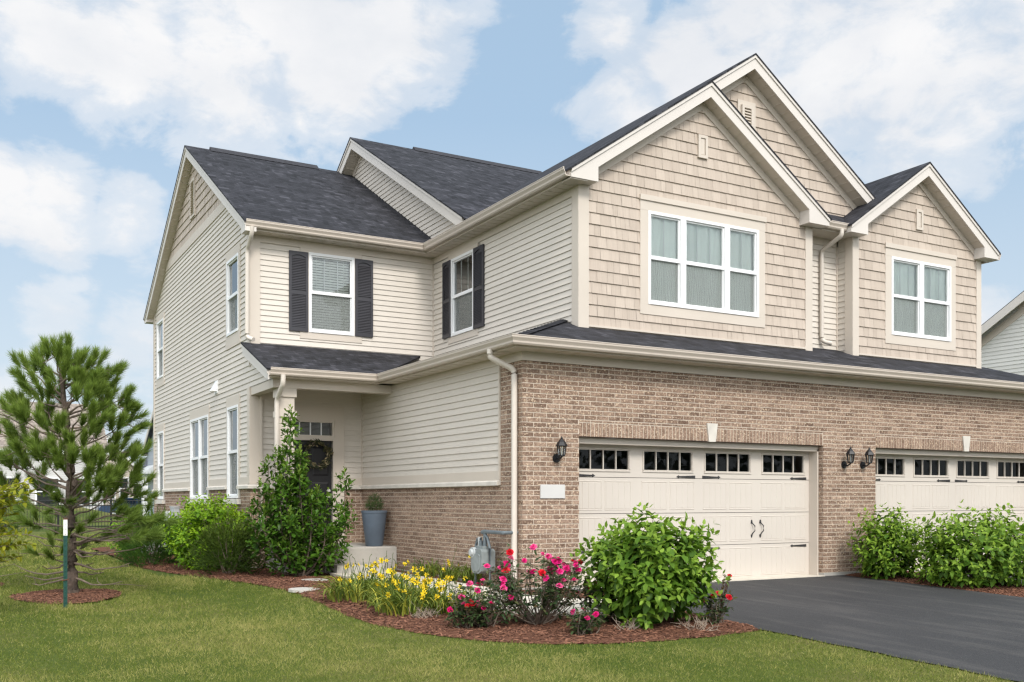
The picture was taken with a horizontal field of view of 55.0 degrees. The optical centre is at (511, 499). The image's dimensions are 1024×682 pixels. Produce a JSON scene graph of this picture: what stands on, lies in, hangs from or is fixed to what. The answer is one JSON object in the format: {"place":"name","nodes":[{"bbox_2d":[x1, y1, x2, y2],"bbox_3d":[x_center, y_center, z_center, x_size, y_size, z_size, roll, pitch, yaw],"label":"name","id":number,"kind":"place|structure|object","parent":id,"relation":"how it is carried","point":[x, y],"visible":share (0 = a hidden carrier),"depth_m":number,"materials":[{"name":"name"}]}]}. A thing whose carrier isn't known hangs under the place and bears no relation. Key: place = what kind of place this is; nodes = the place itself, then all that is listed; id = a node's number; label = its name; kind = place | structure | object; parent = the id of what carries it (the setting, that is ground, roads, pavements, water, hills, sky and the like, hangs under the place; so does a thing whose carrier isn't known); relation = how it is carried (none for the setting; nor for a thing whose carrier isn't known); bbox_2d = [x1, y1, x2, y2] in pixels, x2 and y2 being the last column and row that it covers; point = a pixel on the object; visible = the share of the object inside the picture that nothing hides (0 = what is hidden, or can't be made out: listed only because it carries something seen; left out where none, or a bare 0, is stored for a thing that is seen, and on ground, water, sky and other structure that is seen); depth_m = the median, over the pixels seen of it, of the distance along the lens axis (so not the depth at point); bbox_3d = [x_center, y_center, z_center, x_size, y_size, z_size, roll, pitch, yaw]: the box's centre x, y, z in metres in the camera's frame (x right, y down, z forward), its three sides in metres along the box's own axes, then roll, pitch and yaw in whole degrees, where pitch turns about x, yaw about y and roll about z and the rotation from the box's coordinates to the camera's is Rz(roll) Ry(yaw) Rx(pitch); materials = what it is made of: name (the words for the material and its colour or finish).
{"place":"outdoors","nodes":[
{"label":"outdoors","id":0,"kind":"place"},
{"bbox_2d":[0,506,1019,681],"bbox_3d":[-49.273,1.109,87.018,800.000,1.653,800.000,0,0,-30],"label":"ground","id":1,"kind":"structure","parent":0,"point":[82,515],"depth_m":8.99,"materials":[{"name":"green plant"}]},
{"bbox_2d":[0,477,39,575],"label":"sapling","id":2,"kind":"object","parent":1,"relation":"on","point":[14,488],"visible":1,"depth_m":10.61,"materials":[{"name":"green plant"}]},
{"bbox_2d":[0,402,106,509],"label":"background house","id":3,"kind":"structure","parent":1,"relation":"on","point":[61,474],"depth_m":61.22,"materials":[{"name":"white"}]},
{"bbox_2d":[0,476,16,499],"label":"window","id":4,"kind":"structure","parent":3,"relation":"in","point":[7,477],"depth_m":59.74,"materials":[{"name":"white plastic"}]},
{"bbox_2d":[35,477,59,504],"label":"window","id":5,"kind":"structure","parent":3,"relation":"in","point":[37,497],"depth_m":60.68,"materials":[{"name":"grey glass"}]},
{"bbox_2d":[76,477,91,504],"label":"window","id":6,"kind":"structure","parent":3,"relation":"in","point":[81,496],"depth_m":61.73,"materials":[{"name":"grey glass"}]},
{"bbox_2d":[13,592,111,603],"bbox_3d":[-5.865,1.264,12.997,1.339,0.025,2.142,0,0,-30],"label":"mulch ring","id":7,"kind":"object","parent":1,"relation":"on","point":[61,597],"visible":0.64,"depth_m":12.49,"materials":[{"name":"brown wood"}]},
{"bbox_2d":[9,588,121,603],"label":"mulch chips","id":8,"kind":"object","parent":7,"relation":"on","point":[92,595],"visible":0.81,"depth_m":12.88,"materials":[{"name":"brown wood"}]},
{"bbox_2d":[62,519,68,607],"bbox_3d":[-5.306,0.777,11.694,0.081,1.112,0.064,0,0,-30],"label":"garden stake","id":9,"kind":"object","parent":1,"relation":"on","point":[65,579],"visible":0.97,"depth_m":11.68,"materials":[{"name":"green metal"}]},
{"bbox_2d":[0,498,153,528],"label":"metal fence","id":10,"kind":"object","parent":1,"relation":"on","point":[98,526],"visible":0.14,"depth_m":41.45,"materials":[{"name":"black metal"}]},
{"bbox_2d":[0,330,180,593],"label":"pine tree","id":11,"kind":"object","parent":1,"relation":"on","point":[89,381],"visible":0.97,"depth_m":13.21,"materials":[{"name":"green plant"}]},
{"bbox_2d":[103,435,133,504],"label":"background house","id":12,"kind":"structure","parent":1,"relation":"on","point":[124,484],"depth_m":70.36,"materials":[{"name":"beige"}]},
{"bbox_2d":[119,477,128,497],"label":"window","id":13,"kind":"structure","parent":12,"relation":"in","point":[126,480],"depth_m":70.46,"materials":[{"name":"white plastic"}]},
{"bbox_2d":[96,498,140,513],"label":"parked car","id":14,"kind":"object","parent":1,"relation":"on","point":[106,509],"visible":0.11,"depth_m":60.99,"materials":[{"name":"blue paint"}]},
{"bbox_2d":[134,457,147,497],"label":"background house","id":15,"kind":"structure","parent":1,"relation":"on","point":[145,463],"depth_m":85.97,"materials":[{"name":"grey"}]},
{"bbox_2d":[141,411,153,515],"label":"background house","id":16,"kind":"structure","parent":1,"relation":"on","point":[149,434],"depth_m":56.48,"materials":[{"name":"white"}]},
{"bbox_2d":[266,543,396,573],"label":"entry steps","id":17,"kind":"structure","parent":1,"relation":"on","point":[359,552],"depth_m":17.12,"materials":[{"name":"concrete"}]},
{"bbox_2d":[361,510,386,545],"bbox_3d":[-2.470,0.506,17.655,0.470,0.637,0.470,0,0,-30],"label":"planter","id":18,"kind":"object","parent":17,"relation":"on","point":[374,523],"visible":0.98,"depth_m":17.50,"materials":[{"name":"grey ceramic"}]},
{"bbox_2d":[365,492,384,510],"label":"boxwood","id":19,"kind":"object","parent":18,"relation":"in","point":[373,503],"visible":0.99,"depth_m":17.62,"materials":[{"name":"green plant"}]},
{"bbox_2d":[91,547,759,643],"bbox_3d":[-4.352,1.312,18.039,3.782,0.174,20.407,0,0,-35],"label":"mulch bed","id":20,"kind":"object","parent":1,"relation":"on","point":[628,637],"visible":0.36,"depth_m":10.34,"materials":[{"name":"brown wood"}]},
{"bbox_2d":[106,506,141,555],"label":"lime shrub","id":21,"kind":"object","parent":20,"relation":"on","point":[113,537],"visible":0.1,"depth_m":21.64,"materials":[{"name":"green plant"}]},
{"bbox_2d":[108,507,186,567],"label":"juniper shrub","id":22,"kind":"object","parent":20,"relation":"on","point":[134,555],"visible":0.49,"depth_m":18.82,"materials":[{"name":"green plant"}]},
{"bbox_2d":[160,492,249,570],"bbox_3d":[-5.445,0.592,17.832,1.747,1.522,2.150,0,0,-30],"label":"lime shrub","id":23,"kind":"object","parent":20,"relation":"on","point":[192,518],"visible":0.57,"depth_m":17.42,"materials":[{"name":"green plant"}]},
{"bbox_2d":[183,510,267,577],"bbox_3d":[-4.769,0.751,16.556,1.373,1.175,1.479,0,0,-30],"label":"yew shrub","id":24,"kind":"object","parent":20,"relation":"on","point":[240,548],"visible":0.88,"depth_m":16.36,"materials":[{"name":"green plant"}]},
{"bbox_2d":[242,404,357,576],"bbox_3d":[-3.437,-0.133,16.086,1.889,2.888,1.314,0,0,-30],"label":"magnolia shrub","id":25,"kind":"object","parent":20,"relation":"on","point":[294,554],"visible":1,"depth_m":15.89,"materials":[{"name":"green plant"}]},
{"bbox_2d":[288,587,319,592],"bbox_3d":[-2.894,1.248,13.646,0.420,0.035,0.470,0,0,-30],"label":"stepping stone","id":26,"kind":"object","parent":20,"relation":"on","point":[300,589],"visible":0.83,"depth_m":13.53,"materials":[{"name":"stone"}]},
{"bbox_2d":[301,578,327,580],"bbox_3d":[-3.061,1.248,15.217,0.400,0.035,0.452,0,0,-30],"label":"stepping stone","id":27,"kind":"object","parent":20,"relation":"on","point":[315,580],"visible":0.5,"depth_m":15.23,"materials":[{"name":"stone"}]},
{"bbox_2d":[310,554,402,602],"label":"daylily","id":28,"kind":"object","parent":20,"relation":"on","point":[338,592],"visible":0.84,"depth_m":12.23,"materials":[{"name":"green plant"}]},
{"bbox_2d":[335,551,423,588],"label":"daylily","id":29,"kind":"object","parent":20,"relation":"on","point":[381,560],"visible":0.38,"depth_m":13.18,"materials":[{"name":"yellow plant"}]},
{"bbox_2d":[346,557,458,608],"bbox_3d":[-1.281,0.991,11.865,1.309,0.606,1.344,0,0,1],"label":"daylily","id":30,"kind":"object","parent":20,"relation":"on","point":[385,586],"visible":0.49,"depth_m":11.71,"materials":[{"name":"yellow plant"}]},
{"bbox_2d":[357,568,456,616],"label":"daylily","id":31,"kind":"object","parent":20,"relation":"on","point":[389,605],"visible":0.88,"depth_m":11.03,"materials":[{"name":"green plant"}]},
{"bbox_2d":[409,559,438,576],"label":"daylily","id":32,"kind":"object","parent":20,"relation":"on","point":[426,568],"visible":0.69,"depth_m":15.87,"materials":[{"name":"green plant"}]},
{"bbox_2d":[408,604,440,618],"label":"dry twigs","id":33,"kind":"object","parent":20,"relation":"on","point":[424,612],"visible":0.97,"depth_m":10.86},
{"bbox_2d":[424,545,463,580],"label":"daylily","id":34,"kind":"object","parent":20,"relation":"on","point":[448,571],"visible":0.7,"depth_m":15.16,"materials":[{"name":"green plant"}]},
{"bbox_2d":[399,563,500,615],"bbox_3d":[-0.680,1.019,11.337,1.233,0.598,1.203,0,0,-30],"label":"daylily","id":35,"kind":"object","parent":20,"relation":"on","point":[447,578],"visible":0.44,"depth_m":11.15,"materials":[{"name":"yellow plant"}]},
{"bbox_2d":[444,591,482,628],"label":"rose bush","id":36,"kind":"object","parent":20,"relation":"on","point":[455,614],"visible":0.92,"depth_m":10.17,"materials":[{"name":"green plant"}]},
{"bbox_2d":[451,555,486,583],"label":"daylily","id":37,"kind":"object","parent":20,"relation":"on","point":[469,575],"visible":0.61,"depth_m":14.42,"materials":[{"name":"green plant"}]},
{"bbox_2d":[448,576,518,627],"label":"rose bush","id":38,"kind":"object","parent":20,"relation":"on","point":[484,607],"visible":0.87,"depth_m":10.29,"materials":[{"name":"green plant"}]},
{"bbox_2d":[482,543,587,624],"bbox_3d":[0.253,0.923,10.620,1.139,0.926,1.033,0,0,15],"label":"rose bush","id":39,"kind":"object","parent":20,"relation":"on","point":[547,598],"visible":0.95,"depth_m":10.47,"materials":[{"name":"green plant"}]},
{"bbox_2d":[566,601,609,634],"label":"rose bush","id":40,"kind":"object","parent":20,"relation":"on","point":[586,624],"visible":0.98,"depth_m":9.90,"materials":[{"name":"green plant"}]},
{"bbox_2d":[573,578,615,621],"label":"rose bush","id":41,"kind":"object","parent":20,"relation":"on","point":[590,599],"visible":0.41,"depth_m":10.80,"materials":[{"name":"green plant"}]},
{"bbox_2d":[613,618,639,629],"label":"dry twigs","id":42,"kind":"object","parent":20,"relation":"on","point":[631,626],"visible":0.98,"depth_m":10.25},
{"bbox_2d":[567,502,730,629],"bbox_3d":[1.523,0.737,10.798,1.779,1.437,1.725,0,0,-30],"label":"hydrangea bush","id":43,"kind":"object","parent":20,"relation":"on","point":[649,575],"visible":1,"depth_m":10.39,"materials":[{"name":"green plant"}]},
{"bbox_2d":[670,615,720,631],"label":"dry twigs","id":44,"kind":"object","parent":20,"relation":"on","point":[702,624],"visible":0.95,"depth_m":10.31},
{"bbox_2d":[699,588,737,624],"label":"rose bush","id":45,"kind":"object","parent":20,"relation":"on","point":[713,613],"visible":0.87,"depth_m":10.75,"materials":[{"name":"green plant"}]},
{"bbox_2d":[718,574,731,621],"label":"rose shoots","id":46,"kind":"object","parent":20,"relation":"on","point":[722,588],"visible":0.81,"depth_m":10.85,"materials":[{"name":"green plant"}]},
{"bbox_2d":[332,571,672,613],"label":"front walk","id":47,"kind":"structure","parent":1,"relation":"on","point":[527,599],"depth_m":13.29,"materials":[{"name":"concrete"}]},
{"bbox_2d":[330,573,674,616],"bbox_3d":[-0.533,1.335,13.931,2.240,0.254,6.470,0,0,-30],"label":"front walk edge","id":48,"kind":"object","parent":1,"relation":"on","point":[335,575],"visible":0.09,"depth_m":11.23,"materials":[{"name":"concrete"}]},
{"bbox_2d":[143,53,1023,589],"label":"duplex house","id":49,"kind":"structure","parent":1,"relation":"on","point":[737,305],"depth_m":17.20,"materials":[{"name":"white plastic"}]},
{"bbox_2d":[155,423,165,503],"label":"window","id":50,"kind":"structure","parent":49,"relation":"in","point":[160,428],"depth_m":25.81,"materials":[{"name":"white plastic"}]},
{"bbox_2d":[156,312,183,388],"bbox_3d":[-8.917,-3.877,25.761,0.593,1.860,1.080,0,0,-30],"label":"window","id":51,"kind":"structure","parent":49,"relation":"in","point":[160,321],"depth_m":25.81,"materials":[{"name":"white plastic"}]},
{"bbox_2d":[169,506,179,517],"bbox_3d":[-8.117,0.308,23.674,0.144,0.310,0.540,0,0,-30],"label":"utility box","id":52,"kind":"object","parent":49,"relation":"attached to","point":[174,509],"visible":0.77,"depth_m":23.47,"materials":[{"name":"grey metal"}]},
{"bbox_2d":[186,405,235,503],"bbox_3d":[-6.624,-0.955,21.669,0.635,2.085,2.080,0,0,-30],"label":"window","id":53,"kind":"structure","parent":49,"relation":"in","point":[199,419],"depth_m":21.95,"materials":[{"name":"white plastic"}]},
{"bbox_2d":[223,394,240,503],"bbox_3d":[-5.149,-0.960,19.063,0.635,2.075,1.130,0,0,-30],"label":"window","id":54,"kind":"structure","parent":49,"relation":"in","point":[233,403],"depth_m":19.26,"materials":[{"name":"white plastic"}]},
{"bbox_2d":[225,243,240,350],"bbox_3d":[-5.138,-3.887,19.086,0.593,1.880,1.120,0,0,-30],"label":"window","id":55,"kind":"structure","parent":49,"relation":"in","point":[232,259],"depth_m":19.30,"materials":[{"name":"white plastic"}]},
{"bbox_2d":[294,440,331,538],"bbox_3d":[-3.785,-0.147,18.455,0.920,1.940,0.132,0,0,-30],"label":"entry door","id":56,"kind":"structure","parent":49,"relation":"in","point":[323,478],"depth_m":18.56,"materials":[{"name":"black paint"}]},
{"bbox_2d":[301,439,333,470],"bbox_3d":[-3.660,-0.848,18.456,0.652,0.623,0.148,0,0,-30],"label":"door wreath","id":57,"kind":"object","parent":49,"relation":"attached to","point":[326,461],"depth_m":18.47,"materials":[{"name":"green plant"}]},
{"bbox_2d":[300,247,361,342],"bbox_3d":[-3.547,-3.875,18.853,1.219,1.725,0.593,0,0,-30],"label":"window","id":58,"kind":"structure","parent":49,"relation":"in","point":[331,274],"depth_m":18.73,"materials":[{"name":"white plastic"}]},
{"bbox_2d":[448,243,496,343],"bbox_3d":[-0.693,-3.870,18.656,0.593,1.715,1.250,0,0,-30],"label":"window","id":59,"kind":"structure","parent":49,"relation":"in","point":[461,261],"depth_m":18.90,"materials":[{"name":"white plastic"}]},
{"bbox_2d":[469,530,517,583],"bbox_3d":[-0.297,0.843,13.970,0.284,0.840,0.913,0,0,-39],"label":"gas meter","id":60,"kind":"object","parent":49,"relation":"attached to","point":[481,553],"visible":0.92,"depth_m":14.01,"materials":[{"name":"grey paint"}]},
{"bbox_2d":[540,484,564,497],"bbox_3d":[0.571,-0.119,13.833,0.405,0.195,0.020,0,0,-30],"label":"wall plaque","id":61,"kind":"object","parent":49,"relation":"attached to","point":[551,491],"depth_m":13.82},
{"bbox_2d":[552,436,567,462],"bbox_3d":[0.679,-0.709,13.768,0.149,0.367,0.231,0,0,-30],"label":"wall lantern","id":62,"kind":"object","parent":49,"relation":"attached to","point":[561,442],"depth_m":13.74,"materials":[{"name":"black metal"}]},
{"bbox_2d":[579,444,808,584],"bbox_3d":[2.943,0.211,15.512,4.981,2.136,0.093,0,0,-30],"label":"garage door","id":63,"kind":"structure","parent":49,"relation":"in","point":[785,499],"depth_m":15.76,"materials":[{"name":"paint"}]},
{"bbox_2d":[639,193,766,327],"bbox_3d":[3.178,-3.917,16.345,2.692,1.900,0.141,0,0,-30],"label":"window","id":64,"kind":"structure","parent":49,"relation":"in","point":[698,262],"depth_m":16.34,"materials":[{"name":"white plastic"}]},
{"bbox_2d":[841,446,854,467],"bbox_3d":[5.687,-0.721,16.604,0.149,0.367,0.231,0,0,-30],"label":"wall lantern","id":65,"kind":"object","parent":49,"relation":"attached to","point":[850,452],"depth_m":16.57,"materials":[{"name":"black metal"}]},
{"bbox_2d":[860,447,873,468],"bbox_3d":[6.083,-0.721,16.828,0.149,0.367,0.231,0,0,-30],"label":"wall lantern","id":66,"kind":"object","parent":49,"relation":"attached to","point":[869,453],"depth_m":16.80,"materials":[{"name":"black metal"}]},
{"bbox_2d":[884,242,956,350],"bbox_3d":[7.863,-3.887,18.999,2.057,1.880,0.142,0,0,-30],"label":"window","id":67,"kind":"structure","parent":49,"relation":"in","point":[920,284],"depth_m":18.97,"materials":[{"name":"white plastic"}]},
{"bbox_2d":[875,454,1023,568],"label":"garage door","id":68,"kind":"structure","parent":49,"relation":"in","point":[938,493],"depth_m":18.47,"materials":[{"name":"paint"}]},
{"bbox_2d":[581,568,921,588],"bbox_3d":[5.672,1.322,16.939,11.032,0.122,0.450,0,0,-30],"label":"garage apron","id":69,"kind":"object","parent":1,"relation":"on","point":[770,577],"visible":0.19,"depth_m":16.02,"materials":[{"name":"concrete"}]},
{"bbox_2d":[846,570,1023,596],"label":"mulch bed","id":70,"kind":"object","parent":1,"relation":"on","point":[1019,594],"visible":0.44,"depth_m":14.95,"materials":[{"name":"brown wood"}]},
{"bbox_2d":[847,502,928,579],"bbox_3d":[6.236,0.728,16.265,1.484,1.397,1.293,0,0,-30],"label":"hydrangea bush","id":71,"kind":"object","parent":70,"relation":"on","point":[885,555],"visible":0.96,"depth_m":16.00,"materials":[{"name":"green plant"}]},
{"bbox_2d":[901,499,1023,588],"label":"hydrangea bush","id":72,"kind":"object","parent":70,"relation":"on","point":[1001,564],"visible":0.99,"depth_m":14.90,"materials":[{"name":"green plant"}]},
{"bbox_2d":[981,291,1023,375],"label":"neighbour house","id":73,"kind":"structure","parent":1,"relation":"on","point":[1002,339],"depth_m":30.05,"materials":[{"name":"white plastic"}]},
{"bbox_2d":[0,0,1023,458],"label":"sky","id":74,"kind":"structure","parent":0,"point":[101,101],"materials":[{"name":"blue"}]},
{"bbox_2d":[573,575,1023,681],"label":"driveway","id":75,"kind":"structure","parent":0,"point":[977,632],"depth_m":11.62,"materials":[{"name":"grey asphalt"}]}
]}

